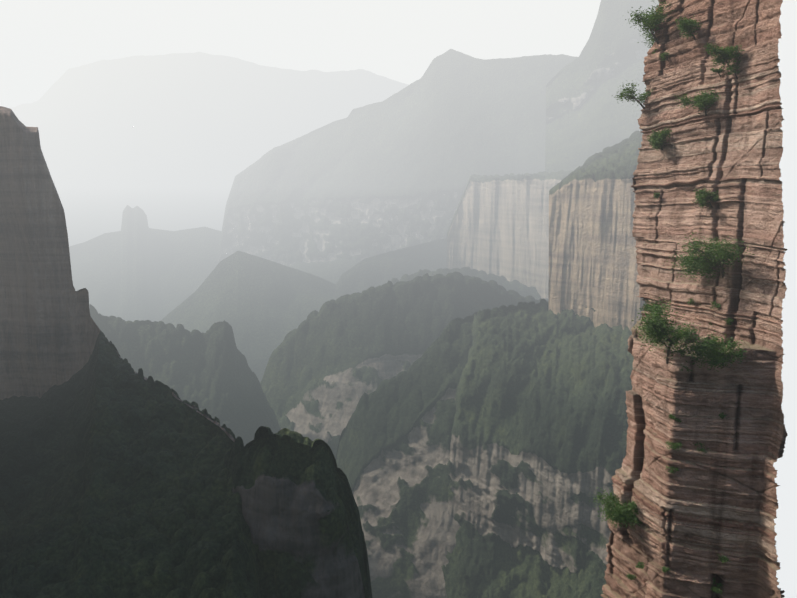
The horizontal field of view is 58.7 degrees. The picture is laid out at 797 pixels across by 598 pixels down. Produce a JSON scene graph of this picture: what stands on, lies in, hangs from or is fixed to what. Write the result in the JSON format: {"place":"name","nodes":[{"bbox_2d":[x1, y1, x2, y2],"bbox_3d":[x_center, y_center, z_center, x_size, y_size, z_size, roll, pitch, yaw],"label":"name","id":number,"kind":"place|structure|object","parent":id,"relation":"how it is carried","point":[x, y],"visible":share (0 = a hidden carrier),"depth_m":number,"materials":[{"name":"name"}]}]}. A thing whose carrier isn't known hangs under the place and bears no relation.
{"place":"outdoors","nodes":[
{"label":"outdoors","id":0,"kind":"place"},
{"bbox_2d":[0,106,260,597],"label":"cliff","id":1,"kind":"structure","parent":0,"point":[114,483],"depth_m":159.14,"materials":[{"name":"grey stone"}]},
{"bbox_2d":[224,426,371,597],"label":"rocky hill","id":2,"kind":"structure","parent":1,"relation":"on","point":[301,513],"depth_m":132.37,"materials":[{"name":"grey stone"}]},
{"bbox_2d":[69,205,221,321],"bbox_3d":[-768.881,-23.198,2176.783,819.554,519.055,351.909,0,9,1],"label":"mountain","id":3,"kind":"structure","parent":0,"point":[136,267],"depth_m":2259.99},
{"bbox_2d":[89,304,280,446],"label":"mountain","id":4,"kind":"structure","parent":0,"point":[211,372],"depth_m":754.39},
{"bbox_2d":[10,52,407,245],"bbox_3d":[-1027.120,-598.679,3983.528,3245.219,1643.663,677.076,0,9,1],"label":"massif","id":5,"kind":"structure","parent":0,"point":[175,141],"depth_m":4099.25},
{"bbox_2d":[161,251,336,381],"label":"mountain","id":6,"kind":"structure","parent":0,"point":[263,307],"depth_m":1460.35,"materials":[{"name":"grey stone"}]},
{"bbox_2d":[193,49,577,292],"bbox_3d":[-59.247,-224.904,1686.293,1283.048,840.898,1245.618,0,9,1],"label":"mountain","id":7,"kind":"structure","parent":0,"point":[333,202],"depth_m":1842.35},
{"bbox_2d":[334,238,446,297],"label":"mountain","id":8,"kind":"structure","parent":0,"point":[374,271],"depth_m":1495.53,"materials":[{"name":"grey stone"}]},
{"bbox_2d":[0,0,796,597],"label":"sky","id":9,"kind":"structure","parent":0,"point":[398,40],"materials":[{"name":"white"}]},
{"bbox_2d":[260,271,547,457],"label":"mountain","id":10,"kind":"structure","parent":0,"point":[330,362],"depth_m":793.67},
{"bbox_2d":[335,309,490,597],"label":"mountain","id":11,"kind":"structure","parent":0,"point":[392,458],"depth_m":583.82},
{"bbox_2d":[391,267,540,298],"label":"mountain ridge","id":12,"kind":"structure","parent":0,"point":[521,289],"depth_m":1122.18,"materials":[{"name":"grey stone"}]},
{"bbox_2d":[447,170,573,300],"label":"cliff","id":13,"kind":"structure","parent":0,"point":[499,225],"depth_m":1184.81,"materials":[{"name":"beige stone"}]},
{"bbox_2d":[441,299,633,597],"bbox_3d":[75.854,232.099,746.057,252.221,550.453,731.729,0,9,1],"label":"mountain","id":14,"kind":"structure","parent":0,"point":[538,444],"depth_m":509.54,"materials":[{"name":"green plant"}]},
{"bbox_2d":[548,130,646,331],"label":"cliff","id":15,"kind":"structure","parent":0,"point":[592,249],"depth_m":519.07,"materials":[{"name":"beige stone"}]},
{"bbox_2d":[545,0,658,172],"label":"mountain","id":16,"kind":"structure","parent":0,"point":[588,114],"depth_m":1472.34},
{"bbox_2d":[601,0,787,597],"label":"cliff rock","id":17,"kind":"object","parent":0,"point":[699,511],"visible":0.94,"depth_m":47.69,"materials":[{"name":"red stone"}]},
{"bbox_2d":[590,487,643,528],"bbox_3d":[15.728,15.305,51.546,3.874,2.889,4.364,-6,11,-33],"label":"shrub","id":18,"kind":"object","parent":17,"relation":"on","point":[620,513],"visible":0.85,"depth_m":51.01,"materials":[{"name":"green plant"}]},
{"bbox_2d":[626,574,635,579],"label":"shrub tuft","id":19,"kind":"object","parent":17,"relation":"on","point":[632,577],"visible":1,"depth_m":51.77,"materials":[{"name":"green plant"}]},
{"bbox_2d":[612,80,652,108],"bbox_3d":[18.776,-16.222,56.370,3.801,2.100,2.570,-3,10,-20],"label":"shrub","id":20,"kind":"object","parent":17,"relation":"on","point":[641,97],"visible":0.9,"depth_m":56.30,"materials":[{"name":"green plant"}]},
{"bbox_2d":[629,500,637,509],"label":"shrub tuft","id":21,"kind":"object","parent":17,"relation":"on","point":[633,505],"visible":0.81,"depth_m":50.74,"materials":[{"name":"green plant"}]},
{"bbox_2d":[635,561,644,568],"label":"shrub tuft","id":22,"kind":"object","parent":17,"relation":"on","point":[640,565],"visible":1,"depth_m":50.77,"materials":[{"name":"green plant"}]},
{"bbox_2d":[625,0,674,47],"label":"shrub","id":23,"kind":"object","parent":17,"relation":"on","point":[654,17],"visible":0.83,"depth_m":54.33,"materials":[{"name":"green plant"}]},
{"bbox_2d":[640,302,659,312],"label":"shrub","id":24,"kind":"object","parent":17,"relation":"on","point":[645,309],"visible":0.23,"depth_m":55.96,"materials":[{"name":"green plant"}]},
{"bbox_2d":[653,192,660,199],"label":"shrub tuft","id":25,"kind":"object","parent":17,"relation":"on","point":[656,194],"visible":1,"depth_m":55.52,"materials":[{"name":"green plant"}]},
{"bbox_2d":[646,127,672,150],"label":"shrub","id":26,"kind":"object","parent":17,"relation":"on","point":[657,140],"visible":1,"depth_m":53.77,"materials":[{"name":"green plant"}]},
{"bbox_2d":[658,51,668,61],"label":"shrub tuft","id":27,"kind":"object","parent":17,"relation":"on","point":[665,54],"visible":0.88,"depth_m":53.59,"materials":[{"name":"green plant"}]},
{"bbox_2d":[662,566,669,572],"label":"shrub tuft","id":28,"kind":"object","parent":17,"relation":"on","point":[665,569],"visible":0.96,"depth_m":48.50,"materials":[{"name":"green plant"}]},
{"bbox_2d":[665,466,679,473],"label":"shrub tuft","id":29,"kind":"object","parent":17,"relation":"on","point":[671,471],"visible":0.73,"depth_m":47.02,"materials":[{"name":"green plant"}]},
{"bbox_2d":[666,441,682,450],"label":"shrub tuft","id":30,"kind":"object","parent":17,"relation":"on","point":[674,446],"visible":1,"depth_m":46.76,"materials":[{"name":"green plant"}]},
{"bbox_2d":[668,415,680,421],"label":"shrub tuft","id":31,"kind":"object","parent":17,"relation":"on","point":[672,417],"visible":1,"depth_m":46.64,"materials":[{"name":"green plant"}]},
{"bbox_2d":[632,294,718,369],"bbox_3d":[17.686,2.059,45.884,5.364,4.812,5.734,0,9,1],"label":"shrub","id":32,"kind":"object","parent":17,"relation":"on","point":[659,328],"visible":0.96,"depth_m":45.31,"materials":[{"name":"green plant"}]},
{"bbox_2d":[673,15,701,39],"bbox_3d":[20.458,-19.292,50.273,2.192,1.847,1.697,-5,10,-28],"label":"shrub","id":33,"kind":"object","parent":17,"relation":"on","point":[689,26],"visible":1,"depth_m":50.00,"materials":[{"name":"green plant"}]},
{"bbox_2d":[674,87,720,115],"bbox_3d":[21.327,-13.846,49.720,3.180,1.948,3.049,-5,11,-31],"label":"shrub","id":34,"kind":"object","parent":17,"relation":"on","point":[702,101],"visible":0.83,"depth_m":49.41,"materials":[{"name":"green plant"}]},
{"bbox_2d":[690,441,708,454],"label":"shrub tuft","id":35,"kind":"object","parent":17,"relation":"on","point":[701,449],"visible":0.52,"depth_m":46.43,"materials":[{"name":"green plant"}]},
{"bbox_2d":[692,188,718,208],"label":"shrub","id":36,"kind":"object","parent":17,"relation":"on","point":[704,198],"visible":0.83,"depth_m":49.19,"materials":[{"name":"green plant"}]},
{"bbox_2d":[663,232,754,281],"bbox_3d":[21.087,-2.748,48.315,5.617,3.869,6.366,4,10,25],"label":"shrub","id":37,"kind":"object","parent":17,"relation":"on","point":[702,263],"visible":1,"depth_m":47.92,"materials":[{"name":"green plant"}]},
{"bbox_2d":[710,300,720,309],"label":"shrub tuft","id":38,"kind":"object","parent":17,"relation":"on","point":[716,306],"visible":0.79,"depth_m":48.79,"materials":[{"name":"green plant"}]},
{"bbox_2d":[710,578,722,593],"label":"shrub tuft","id":39,"kind":"object","parent":17,"relation":"on","point":[715,588],"visible":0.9,"depth_m":47.60,"materials":[{"name":"green plant"}]},
{"bbox_2d":[710,65,724,76],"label":"shrub tuft","id":40,"kind":"object","parent":17,"relation":"on","point":[718,71],"visible":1,"depth_m":48.19,"materials":[{"name":"green plant"}]},
{"bbox_2d":[691,331,746,371],"bbox_3d":[20.276,3.330,45.079,3.715,2.265,3.274,5,10,27],"label":"shrub","id":41,"kind":"object","parent":17,"relation":"on","point":[721,350],"visible":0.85,"depth_m":44.55,"materials":[{"name":"green plant"}]},
{"bbox_2d":[716,553,729,563],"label":"shrub tuft","id":42,"kind":"object","parent":17,"relation":"on","point":[722,559],"visible":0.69,"depth_m":46.82,"materials":[{"name":"green plant"}]},
{"bbox_2d":[703,41,744,66],"bbox_3d":[21.543,-16.220,47.051,2.500,1.692,2.000,0,9,1],"label":"shrub","id":43,"kind":"object","parent":17,"relation":"on","point":[726,54],"visible":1,"depth_m":46.97,"materials":[{"name":"green plant"}]},
{"bbox_2d":[723,318,734,324],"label":"shrub tuft","id":44,"kind":"object","parent":17,"relation":"on","point":[729,320],"visible":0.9,"depth_m":47.86,"materials":[{"name":"green plant"}]},
{"bbox_2d":[724,60,741,78],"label":"shrub tuft","id":45,"kind":"object","parent":17,"relation":"on","point":[731,67],"visible":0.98,"depth_m":46.65,"materials":[{"name":"green plant"}]}
]}

